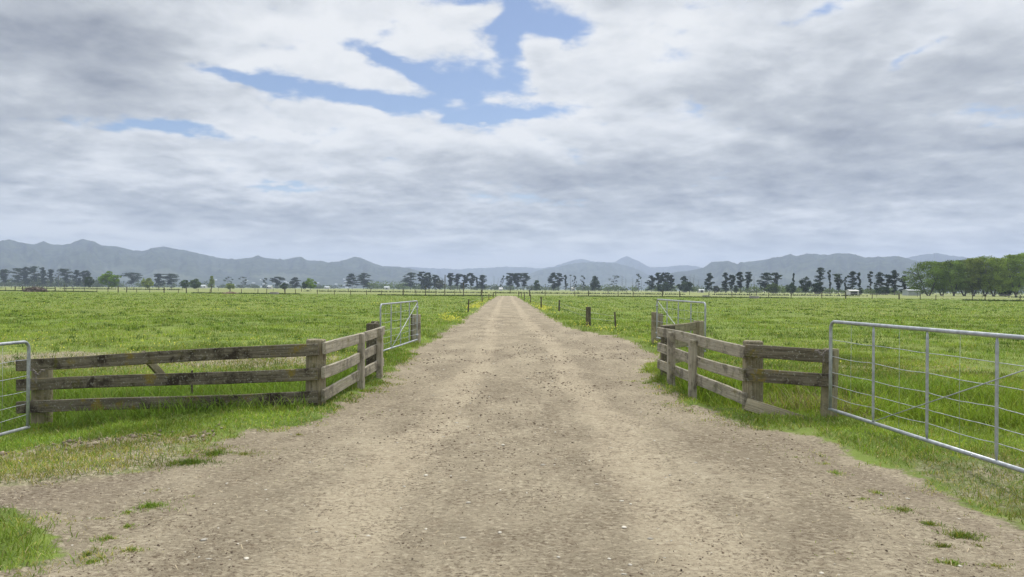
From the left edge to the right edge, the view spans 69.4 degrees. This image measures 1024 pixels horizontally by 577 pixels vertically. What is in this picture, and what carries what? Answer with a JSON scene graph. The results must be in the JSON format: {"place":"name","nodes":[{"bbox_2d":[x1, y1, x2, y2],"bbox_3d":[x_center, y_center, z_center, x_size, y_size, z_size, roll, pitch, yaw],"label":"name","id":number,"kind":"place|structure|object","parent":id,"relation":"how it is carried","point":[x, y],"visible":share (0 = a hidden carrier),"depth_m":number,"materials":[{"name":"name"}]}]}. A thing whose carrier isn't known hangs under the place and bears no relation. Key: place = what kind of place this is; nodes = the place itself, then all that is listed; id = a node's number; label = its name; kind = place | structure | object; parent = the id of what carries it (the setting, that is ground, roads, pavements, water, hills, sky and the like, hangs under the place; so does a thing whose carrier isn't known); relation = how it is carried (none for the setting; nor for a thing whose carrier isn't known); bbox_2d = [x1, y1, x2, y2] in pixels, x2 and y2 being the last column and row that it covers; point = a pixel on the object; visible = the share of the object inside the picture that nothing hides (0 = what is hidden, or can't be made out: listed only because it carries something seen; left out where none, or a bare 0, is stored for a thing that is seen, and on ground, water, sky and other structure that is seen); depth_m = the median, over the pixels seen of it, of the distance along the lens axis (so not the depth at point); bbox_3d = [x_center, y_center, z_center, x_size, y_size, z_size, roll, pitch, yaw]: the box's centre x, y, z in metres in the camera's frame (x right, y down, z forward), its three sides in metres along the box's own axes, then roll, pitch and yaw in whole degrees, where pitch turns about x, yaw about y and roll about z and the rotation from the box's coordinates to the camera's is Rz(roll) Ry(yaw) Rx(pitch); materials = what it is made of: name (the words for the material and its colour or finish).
{"place":"outdoors","nodes":[
{"label":"outdoors","id":0,"kind":"place"},
{"bbox_2d":[0,239,467,288],"bbox_3d":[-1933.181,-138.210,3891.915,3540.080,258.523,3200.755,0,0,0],"label":"hills","id":1,"kind":"structure","parent":0,"point":[95,259],"depth_m":3576.97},
{"bbox_2d":[0,296,1023,576],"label":"dirt road","id":2,"kind":"structure","parent":0,"point":[670,454],"depth_m":5.46,"materials":[{"name":"beige gravel"}]},
{"bbox_2d":[89,372,962,574],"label":"pale stones","id":3,"kind":"object","parent":2,"relation":"on","point":[247,558],"visible":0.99,"depth_m":4.87,"materials":[{"name":"beige stone"}]},
{"bbox_2d":[0,286,1023,576],"bbox_3d":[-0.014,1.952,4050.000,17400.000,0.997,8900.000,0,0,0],"label":"ground","id":4,"kind":"structure","parent":0,"point":[832,450],"depth_m":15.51,"materials":[{"name":"green plant"}]},
{"bbox_2d":[0,269,9,286],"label":"pine tree","id":5,"kind":"object","parent":4,"relation":"on","point":[3,274],"visible":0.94,"depth_m":888.94,"materials":[{"name":"green plant"}]},
{"bbox_2d":[5,268,29,282],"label":"pine tree","id":6,"kind":"object","parent":4,"relation":"on","point":[17,277],"visible":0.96,"depth_m":886.38,"materials":[{"name":"green plant"}]},
{"bbox_2d":[21,267,30,286],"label":"pine tree","id":7,"kind":"object","parent":4,"relation":"on","point":[25,278],"visible":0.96,"depth_m":885.21,"materials":[{"name":"green plant"}]},
{"bbox_2d":[21,266,41,286],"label":"pine tree","id":8,"kind":"object","parent":4,"relation":"on","point":[32,269],"visible":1,"depth_m":884.44,"materials":[{"name":"green plant"}]},
{"bbox_2d":[22,285,48,291],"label":"brush heap","id":9,"kind":"object","parent":4,"relation":"on","point":[36,289],"visible":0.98,"depth_m":189.02,"materials":[{"name":"brown plant"}]},
{"bbox_2d":[38,267,47,283],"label":"pine tree","id":10,"kind":"object","parent":4,"relation":"on","point":[43,279],"visible":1,"depth_m":882.69,"materials":[{"name":"green plant"}]},
{"bbox_2d":[43,269,54,282],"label":"pine tree","id":11,"kind":"object","parent":4,"relation":"on","point":[50,272],"visible":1,"depth_m":881.18,"materials":[{"name":"green plant"}]},
{"bbox_2d":[58,268,73,285],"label":"pine tree","id":12,"kind":"object","parent":4,"relation":"on","point":[63,272],"visible":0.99,"depth_m":878.56,"materials":[{"name":"green plant"}]},
{"bbox_2d":[72,270,80,286],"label":"pine tree","id":13,"kind":"object","parent":4,"relation":"on","point":[76,279],"visible":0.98,"depth_m":877.19,"materials":[{"name":"green plant"}]},
{"bbox_2d":[79,270,90,283],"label":"pine tree","id":14,"kind":"object","parent":4,"relation":"on","point":[83,274],"visible":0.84,"depth_m":876.38,"materials":[{"name":"green plant"}]},
{"bbox_2d":[84,276,93,287],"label":"leafy tree","id":15,"kind":"object","parent":4,"relation":"on","point":[89,283],"visible":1,"depth_m":529.62,"materials":[{"name":"green plant"}]},
{"bbox_2d":[97,271,121,287],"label":"leafy tree","id":16,"kind":"object","parent":4,"relation":"on","point":[110,278],"visible":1,"depth_m":526.43,"materials":[{"name":"green plant"}]},
{"bbox_2d":[0,424,222,455],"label":"soil clods","id":17,"kind":"object","parent":4,"relation":"on","point":[70,440],"visible":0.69,"depth_m":7.50,"materials":[{"name":"brown soil"}]},
{"bbox_2d":[119,272,143,283],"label":"pine tree","id":18,"kind":"object","parent":4,"relation":"on","point":[134,279],"visible":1,"depth_m":868.71,"materials":[{"name":"green plant"}]},
{"bbox_2d":[140,278,153,287],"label":"leafy tree","id":19,"kind":"object","parent":4,"relation":"on","point":[147,282],"visible":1,"depth_m":523.51,"materials":[{"name":"green plant"}]},
{"bbox_2d":[153,273,164,285],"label":"pine tree","id":20,"kind":"object","parent":4,"relation":"on","point":[158,279],"visible":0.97,"depth_m":863.91,"materials":[{"name":"green plant"}]},
{"bbox_2d":[159,273,179,284],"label":"pine tree","id":21,"kind":"object","parent":4,"relation":"on","point":[169,277],"visible":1,"depth_m":860.93,"materials":[{"name":"green plant"}]},
{"bbox_2d":[179,280,188,287],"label":"leafy tree","id":22,"kind":"object","parent":4,"relation":"on","point":[182,283],"visible":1,"depth_m":519.72,"materials":[{"name":"green plant"}]},
{"bbox_2d":[188,279,200,288],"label":"leafy tree","id":23,"kind":"object","parent":4,"relation":"on","point":[194,283],"visible":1,"depth_m":518.47,"materials":[{"name":"green plant"}]},
{"bbox_2d":[15,323,384,423],"bbox_3d":[-4.303,1.412,11.181,4.276,1.652,3.837,0,0,0],"label":"board fence","id":24,"kind":"object","parent":4,"relation":"on","point":[316,372],"visible":0.84,"depth_m":9.48,"materials":[{"name":"brown wood"}]},
{"bbox_2d":[0,340,44,435],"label":"farm gate","id":25,"kind":"structure","parent":24,"relation":"attached to","point":[27,391],"depth_m":8.78,"materials":[{"name":"metal"}]},
{"bbox_2d":[2,286,481,295],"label":"wire fence","id":26,"kind":"object","parent":4,"relation":"on","point":[178,290],"visible":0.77,"depth_m":170.71,"materials":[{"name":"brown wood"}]},
{"bbox_2d":[269,277,284,288],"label":"pine tree","id":27,"kind":"object","parent":4,"relation":"on","point":[277,282],"visible":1,"depth_m":843.88,"materials":[{"name":"green plant"}]},
{"bbox_2d":[289,277,300,287],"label":"pine tree","id":28,"kind":"object","parent":4,"relation":"on","point":[295,281],"visible":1,"depth_m":841.27,"materials":[{"name":"green plant"}]},
{"bbox_2d":[305,278,316,289],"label":"leafy tree","id":29,"kind":"object","parent":4,"relation":"on","point":[311,284],"visible":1,"depth_m":508.15,"materials":[{"name":"green plant"}]},
{"bbox_2d":[345,273,358,287],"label":"pine tree","id":30,"kind":"object","parent":4,"relation":"on","point":[353,278],"visible":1,"depth_m":831.80,"materials":[{"name":"green plant"}]},
{"bbox_2d":[356,273,372,288],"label":"pine tree","id":31,"kind":"object","parent":4,"relation":"on","point":[363,282],"visible":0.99,"depth_m":830.47,"materials":[{"name":"green plant"}]},
{"bbox_2d":[400,272,419,289],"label":"pine tree","id":32,"kind":"object","parent":4,"relation":"on","point":[410,284],"visible":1,"depth_m":803.04,"materials":[{"name":"green plant"}]},
{"bbox_2d":[412,314,420,342],"bbox_3d":[-2.632,1.261,20.400,0.246,1.134,0.248,0,0,0],"label":"gate post","id":33,"kind":"object","parent":4,"relation":"on","point":[414,326],"visible":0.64,"depth_m":20.32,"materials":[{"name":"brown wood"}]},
{"bbox_2d":[421,276,433,289],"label":"dense tree","id":34,"kind":"object","parent":4,"relation":"on","point":[427,282],"visible":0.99,"depth_m":771.29,"materials":[{"name":"green plant"}]},
{"bbox_2d":[435,280,445,288],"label":"leafy tree","id":35,"kind":"object","parent":4,"relation":"on","point":[441,284],"visible":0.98,"depth_m":762.61,"materials":[{"name":"green plant"}]},
{"bbox_2d":[446,273,453,289],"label":"pine tree","id":36,"kind":"object","parent":4,"relation":"on","point":[450,278],"visible":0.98,"depth_m":774.32,"materials":[{"name":"green plant"}]},
{"bbox_2d":[453,273,462,288],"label":"pine tree","id":37,"kind":"object","parent":4,"relation":"on","point":[456,278],"visible":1,"depth_m":769.79,"materials":[{"name":"green plant"}]},
{"bbox_2d":[460,275,467,288],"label":"pine tree","id":38,"kind":"object","parent":4,"relation":"on","point":[465,280],"visible":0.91,"depth_m":765.08,"materials":[{"name":"green plant"}]},
{"bbox_2d":[466,273,475,285],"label":"pine tree","id":39,"kind":"object","parent":4,"relation":"on","point":[471,280],"visible":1,"depth_m":760.74,"materials":[{"name":"green plant"}]},
{"bbox_2d":[476,275,486,288],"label":"pine tree","id":40,"kind":"object","parent":4,"relation":"on","point":[482,282],"visible":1,"depth_m":751.85,"materials":[{"name":"green plant"}]},
{"bbox_2d":[11,286,982,297],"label":"wire fence","id":41,"kind":"object","parent":4,"relation":"on","point":[482,290],"visible":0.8,"depth_m":249.99,"materials":[{"name":"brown wood"}]},
{"bbox_2d":[504,273,513,285],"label":"pine tree","id":42,"kind":"object","parent":4,"relation":"on","point":[509,280],"visible":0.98,"depth_m":732.32,"materials":[{"name":"green plant"}]},
{"bbox_2d":[0,291,1023,405],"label":"pasture grass","id":43,"kind":"structure","parent":4,"relation":"on","point":[425,331],"depth_m":30.78,"materials":[{"name":"green plant"}]},
{"bbox_2d":[0,352,1023,431],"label":"ditch grass","id":44,"kind":"structure","parent":4,"relation":"on","point":[798,401],"depth_m":9.77,"materials":[{"name":"green plant"}]},
{"bbox_2d":[0,276,1023,294],"bbox_3d":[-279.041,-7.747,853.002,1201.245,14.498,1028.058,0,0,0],"label":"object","id":45,"kind":"object","parent":4,"relation":"on","point":[375,285],"visible":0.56,"depth_m":944.77,"materials":[{"name":"green plant"}]},
{"bbox_2d":[0,287,1023,300],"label":"rough grass","id":46,"kind":"structure","parent":4,"relation":"on","point":[526,293],"depth_m":222.72,"materials":[{"name":"green plant"}]},
{"bbox_2d":[3,293,1020,466],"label":"buttercups","id":47,"kind":"object","parent":4,"relation":"on","point":[544,306],"visible":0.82,"depth_m":36.76,"materials":[{"name":"yellow plant"}]},
{"bbox_2d":[512,273,521,286],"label":"pine tree","id":48,"kind":"object","parent":4,"relation":"on","point":[515,276],"visible":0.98,"depth_m":727.98,"materials":[{"name":"green plant"}]},
{"bbox_2d":[517,273,530,286],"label":"pine tree","id":49,"kind":"object","parent":4,"relation":"on","point":[527,277],"visible":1,"depth_m":722.73,"materials":[{"name":"green plant"}]},
{"bbox_2d":[547,272,557,287],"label":"pine tree","id":50,"kind":"object","parent":4,"relation":"on","point":[550,280],"visible":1,"depth_m":702.28,"materials":[{"name":"green plant"}]},
{"bbox_2d":[554,273,563,290],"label":"pine tree","id":51,"kind":"object","parent":4,"relation":"on","point":[559,280],"visible":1,"depth_m":698.42,"materials":[{"name":"green plant"}]},
{"bbox_2d":[518,291,615,328],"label":"wire fence","id":52,"kind":"object","parent":4,"relation":"on","point":[588,314],"visible":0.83,"depth_m":30.13,"materials":[{"name":"brown wood"}]},
{"bbox_2d":[589,276,601,290],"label":"dense tree","id":53,"kind":"object","parent":4,"relation":"on","point":[594,283],"visible":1,"depth_m":636.21,"materials":[{"name":"green plant"}]},
{"bbox_2d":[644,275,655,291],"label":"pine tree","id":54,"kind":"object","parent":4,"relation":"on","point":[651,282],"visible":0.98,"depth_m":578.14,"materials":[{"name":"green plant"}]},
{"bbox_2d":[651,312,657,343],"bbox_3d":[3.958,1.248,20.500,0.216,1.233,0.218,0,0,0],"label":"gate post","id":55,"kind":"object","parent":4,"relation":"on","point":[653,327],"visible":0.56,"depth_m":20.42,"materials":[{"name":"brown wood"}]},
{"bbox_2d":[654,273,662,286],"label":"pine tree","id":56,"kind":"object","parent":4,"relation":"on","point":[658,276],"visible":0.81,"depth_m":569.41,"materials":[{"name":"green plant"}]},
{"bbox_2d":[658,313,662,341],"bbox_3d":[4.276,1.289,21.400,0.197,1.174,0.198,0,0,0],"label":"gate post","id":57,"kind":"object","parent":4,"relation":"on","point":[660,317],"visible":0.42,"depth_m":21.32,"materials":[{"name":"brown wood"}]},
{"bbox_2d":[656,282,672,291],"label":"bush","id":58,"kind":"object","parent":4,"relation":"on","point":[665,288],"visible":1,"depth_m":545.90,"materials":[{"name":"green plant"}]},
{"bbox_2d":[660,272,669,286],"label":"pine tree","id":59,"kind":"object","parent":4,"relation":"on","point":[664,276],"visible":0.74,"depth_m":560.80,"materials":[{"name":"green plant"}]},
{"bbox_2d":[667,275,674,288],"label":"pine tree","id":60,"kind":"object","parent":4,"relation":"on","point":[670,279],"visible":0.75,"depth_m":553.22,"materials":[{"name":"green plant"}]},
{"bbox_2d":[659,320,703,363],"bbox_3d":[3.209,1.253,14.177,0.222,1.229,2.460,0,0,33],"label":"board fence","id":61,"kind":"object","parent":4,"relation":"on","point":[697,327],"visible":0.35,"depth_m":14.82,"materials":[{"name":"brown wood"}]},
{"bbox_2d":[676,281,693,292],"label":"bush","id":62,"kind":"object","parent":4,"relation":"on","point":[685,286],"visible":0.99,"depth_m":520.42,"materials":[{"name":"green plant"}]},
{"bbox_2d":[704,273,714,292],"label":"pine tree","id":63,"kind":"object","parent":4,"relation":"on","point":[710,276],"visible":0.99,"depth_m":503.71,"materials":[{"name":"green plant"}]},
{"bbox_2d":[721,272,728,292],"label":"pine tree","id":64,"kind":"object","parent":4,"relation":"on","point":[724,283],"visible":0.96,"depth_m":482.10,"materials":[{"name":"green plant"}]},
{"bbox_2d":[728,275,735,292],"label":"pine tree","id":65,"kind":"object","parent":4,"relation":"on","point":[731,283],"visible":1,"depth_m":474.20,"materials":[{"name":"green plant"}]},
{"bbox_2d":[735,272,745,292],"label":"pine tree","id":66,"kind":"object","parent":4,"relation":"on","point":[741,279],"visible":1,"depth_m":463.28,"materials":[{"name":"green plant"}]},
{"bbox_2d":[657,325,838,418],"bbox_3d":[2.880,1.347,10.806,1.032,1.416,4.530,0,0,-14],"label":"board fence","id":67,"kind":"object","parent":4,"relation":"on","point":[752,374],"visible":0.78,"depth_m":9.15,"materials":[{"name":"brown wood"}]},
{"bbox_2d":[814,320,1023,472],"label":"farm gate","id":68,"kind":"structure","parent":67,"relation":"attached to","point":[995,461],"depth_m":6.83,"materials":[{"name":"metal"}]},
{"bbox_2d":[744,272,751,287],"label":"pine tree","id":69,"kind":"object","parent":4,"relation":"on","point":[748,279],"visible":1,"depth_m":453.56,"materials":[{"name":"green plant"}]},
{"bbox_2d":[756,272,774,293],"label":"pine tree","id":70,"kind":"object","parent":4,"relation":"on","point":[763,283],"visible":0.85,"depth_m":431.73,"materials":[{"name":"green plant"}]},
{"bbox_2d":[765,283,779,292],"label":"bush","id":71,"kind":"object","parent":4,"relation":"on","point":[772,288],"visible":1,"depth_m":409.61,"materials":[{"name":"green plant"}]},
{"bbox_2d":[768,272,782,293],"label":"pine tree","id":72,"kind":"object","parent":4,"relation":"on","point":[775,280],"visible":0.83,"depth_m":418.13,"materials":[{"name":"green plant"}]},
{"bbox_2d":[529,290,1023,299],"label":"wire fence","id":73,"kind":"object","parent":4,"relation":"on","point":[791,295],"visible":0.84,"depth_m":156.35,"materials":[{"name":"brown wood"}]},
{"bbox_2d":[785,282,795,293],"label":"bush","id":74,"kind":"object","parent":4,"relation":"on","point":[790,290],"visible":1,"depth_m":387.07,"materials":[{"name":"green plant"}]},
{"bbox_2d":[798,276,811,293],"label":"dense tree","id":75,"kind":"object","parent":4,"relation":"on","point":[806,288],"visible":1,"depth_m":369.27,"materials":[{"name":"green plant"}]},
{"bbox_2d":[810,283,823,293],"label":"bush","id":76,"kind":"object","parent":4,"relation":"on","point":[817,288],"visible":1,"depth_m":361.16,"materials":[{"name":"green plant"}]},
{"bbox_2d":[814,267,825,288],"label":"pine tree","id":77,"kind":"object","parent":4,"relation":"on","point":[820,273],"visible":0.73,"depth_m":369.61,"materials":[{"name":"green plant"}]},
{"bbox_2d":[832,273,844,294],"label":"pine tree","id":78,"kind":"object","parent":4,"relation":"on","point":[838,280],"visible":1,"depth_m":362.58,"materials":[{"name":"green plant"}]},
{"bbox_2d":[844,271,857,289],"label":"pine tree","id":79,"kind":"object","parent":4,"relation":"on","point":[852,273],"visible":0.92,"depth_m":357.44,"materials":[{"name":"green plant"}]},
{"bbox_2d":[846,290,858,294],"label":"open shed","id":80,"kind":"structure","parent":4,"relation":"on","point":[851,292],"depth_m":343.00,"materials":[{"name":"grey metal"}]},
{"bbox_2d":[867,271,872,294],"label":"pine tree","id":81,"kind":"object","parent":4,"relation":"on","point":[870,275],"visible":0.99,"depth_m":350.86,"materials":[{"name":"green plant"}]},
{"bbox_2d":[873,272,885,294],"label":"pine tree","id":82,"kind":"object","parent":4,"relation":"on","point":[878,277],"visible":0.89,"depth_m":346.94,"materials":[{"name":"green plant"}]},
{"bbox_2d":[875,287,890,294],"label":"bush","id":83,"kind":"object","parent":4,"relation":"on","point":[883,290],"visible":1,"depth_m":337.03,"materials":[{"name":"green plant"}]},
{"bbox_2d":[880,274,891,294],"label":"pine tree","id":84,"kind":"object","parent":4,"relation":"on","point":[888,277],"visible":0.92,"depth_m":343.85,"materials":[{"name":"green plant"}]},
{"bbox_2d":[889,270,900,294],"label":"pine tree","id":85,"kind":"object","parent":4,"relation":"on","point":[894,276],"visible":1,"depth_m":341.51,"materials":[{"name":"green plant"}]},
{"bbox_2d":[897,275,908,291],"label":"pine tree","id":86,"kind":"object","parent":4,"relation":"on","point":[903,282],"visible":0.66,"depth_m":337.86,"materials":[{"name":"green plant"}]},
{"bbox_2d":[901,289,920,295],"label":"farm shed","id":87,"kind":"structure","parent":4,"relation":"on","point":[912,292],"depth_m":319.50,"materials":[{"name":"silver metal"}]},
{"bbox_2d":[901,260,949,295],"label":"leafy tree","id":88,"kind":"object","parent":4,"relation":"on","point":[922,267],"visible":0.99,"depth_m":291.05,"materials":[{"name":"green plant"}]},
{"bbox_2d":[925,261,957,294],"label":"leafy tree","id":89,"kind":"object","parent":4,"relation":"on","point":[937,286],"visible":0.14,"depth_m":298.78,"materials":[{"name":"green plant"}]},
{"bbox_2d":[939,260,971,295],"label":"leafy tree","id":90,"kind":"object","parent":4,"relation":"on","point":[957,265],"visible":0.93,"depth_m":286.82,"materials":[{"name":"green plant"}]},
{"bbox_2d":[953,259,974,295],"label":"leafy tree","id":91,"kind":"object","parent":4,"relation":"on","point":[965,283],"visible":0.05,"depth_m":302.63,"materials":[{"name":"green plant"}]},
{"bbox_2d":[961,257,991,295],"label":"leafy tree","id":92,"kind":"object","parent":4,"relation":"on","point":[974,274],"visible":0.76,"depth_m":287.99,"materials":[{"name":"green plant"}]},
{"bbox_2d":[972,255,1001,295],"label":"leafy tree","id":93,"kind":"object","parent":4,"relation":"on","point":[985,259],"visible":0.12,"depth_m":299.02,"materials":[{"name":"green plant"}]},
{"bbox_2d":[977,257,1013,296],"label":"leafy tree","id":94,"kind":"object","parent":4,"relation":"on","point":[987,277],"visible":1,"depth_m":283.65,"materials":[{"name":"green plant"}]},
{"bbox_2d":[998,288,1012,295],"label":"bush","id":95,"kind":"object","parent":4,"relation":"on","point":[1007,293],"visible":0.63,"depth_m":291.12,"materials":[{"name":"green plant"}]},
{"bbox_2d":[998,254,1023,294],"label":"leafy tree","id":96,"kind":"object","parent":4,"relation":"on","point":[1015,285],"visible":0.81,"depth_m":287.30,"materials":[{"name":"green plant"}]},
{"bbox_2d":[0,0,1023,269],"label":"sky","id":97,"kind":"structure","parent":0,"point":[438,134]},
{"bbox_2d":[5,359,1023,576],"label":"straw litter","id":98,"kind":"object","parent":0,"point":[528,507],"visible":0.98,"depth_m":5.00,"materials":[{"name":"beige plant"}]},
{"bbox_2d":[403,256,701,288],"bbox_3d":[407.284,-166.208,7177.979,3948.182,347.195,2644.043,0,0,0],"label":"hills","id":99,"kind":"structure","parent":0,"point":[497,273],"depth_m":7164.34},
{"bbox_2d":[507,262,650,289],"bbox_3d":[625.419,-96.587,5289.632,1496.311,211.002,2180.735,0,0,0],"label":"hills","id":100,"kind":"structure","parent":0,"point":[603,272],"depth_m":5037.38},
{"bbox_2d":[655,299,705,351],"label":"farm gate","id":101,"kind":"structure","parent":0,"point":[667,315],"depth_m":17.74,"materials":[{"name":"metal"}]},
{"bbox_2d":[644,253,1023,292],"bbox_3d":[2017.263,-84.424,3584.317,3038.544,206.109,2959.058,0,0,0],"label":"hills","id":102,"kind":"structure","parent":0,"point":[801,267],"depth_m":3427.32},
{"bbox_2d":[908,253,1020,264],"bbox_3d":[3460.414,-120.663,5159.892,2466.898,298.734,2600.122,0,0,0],"label":"hills","id":103,"kind":"structure","parent":0,"point":[937,257],"depth_m":5448.15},
{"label":"board fence","id":104,"kind":"object","parent":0,"visible":0},
{"bbox_2d":[380,300,417,351],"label":"farm gate","id":105,"kind":"structure","parent":104,"relation":"attached to","point":[416,334],"depth_m":17.73,"materials":[{"name":"metal"}]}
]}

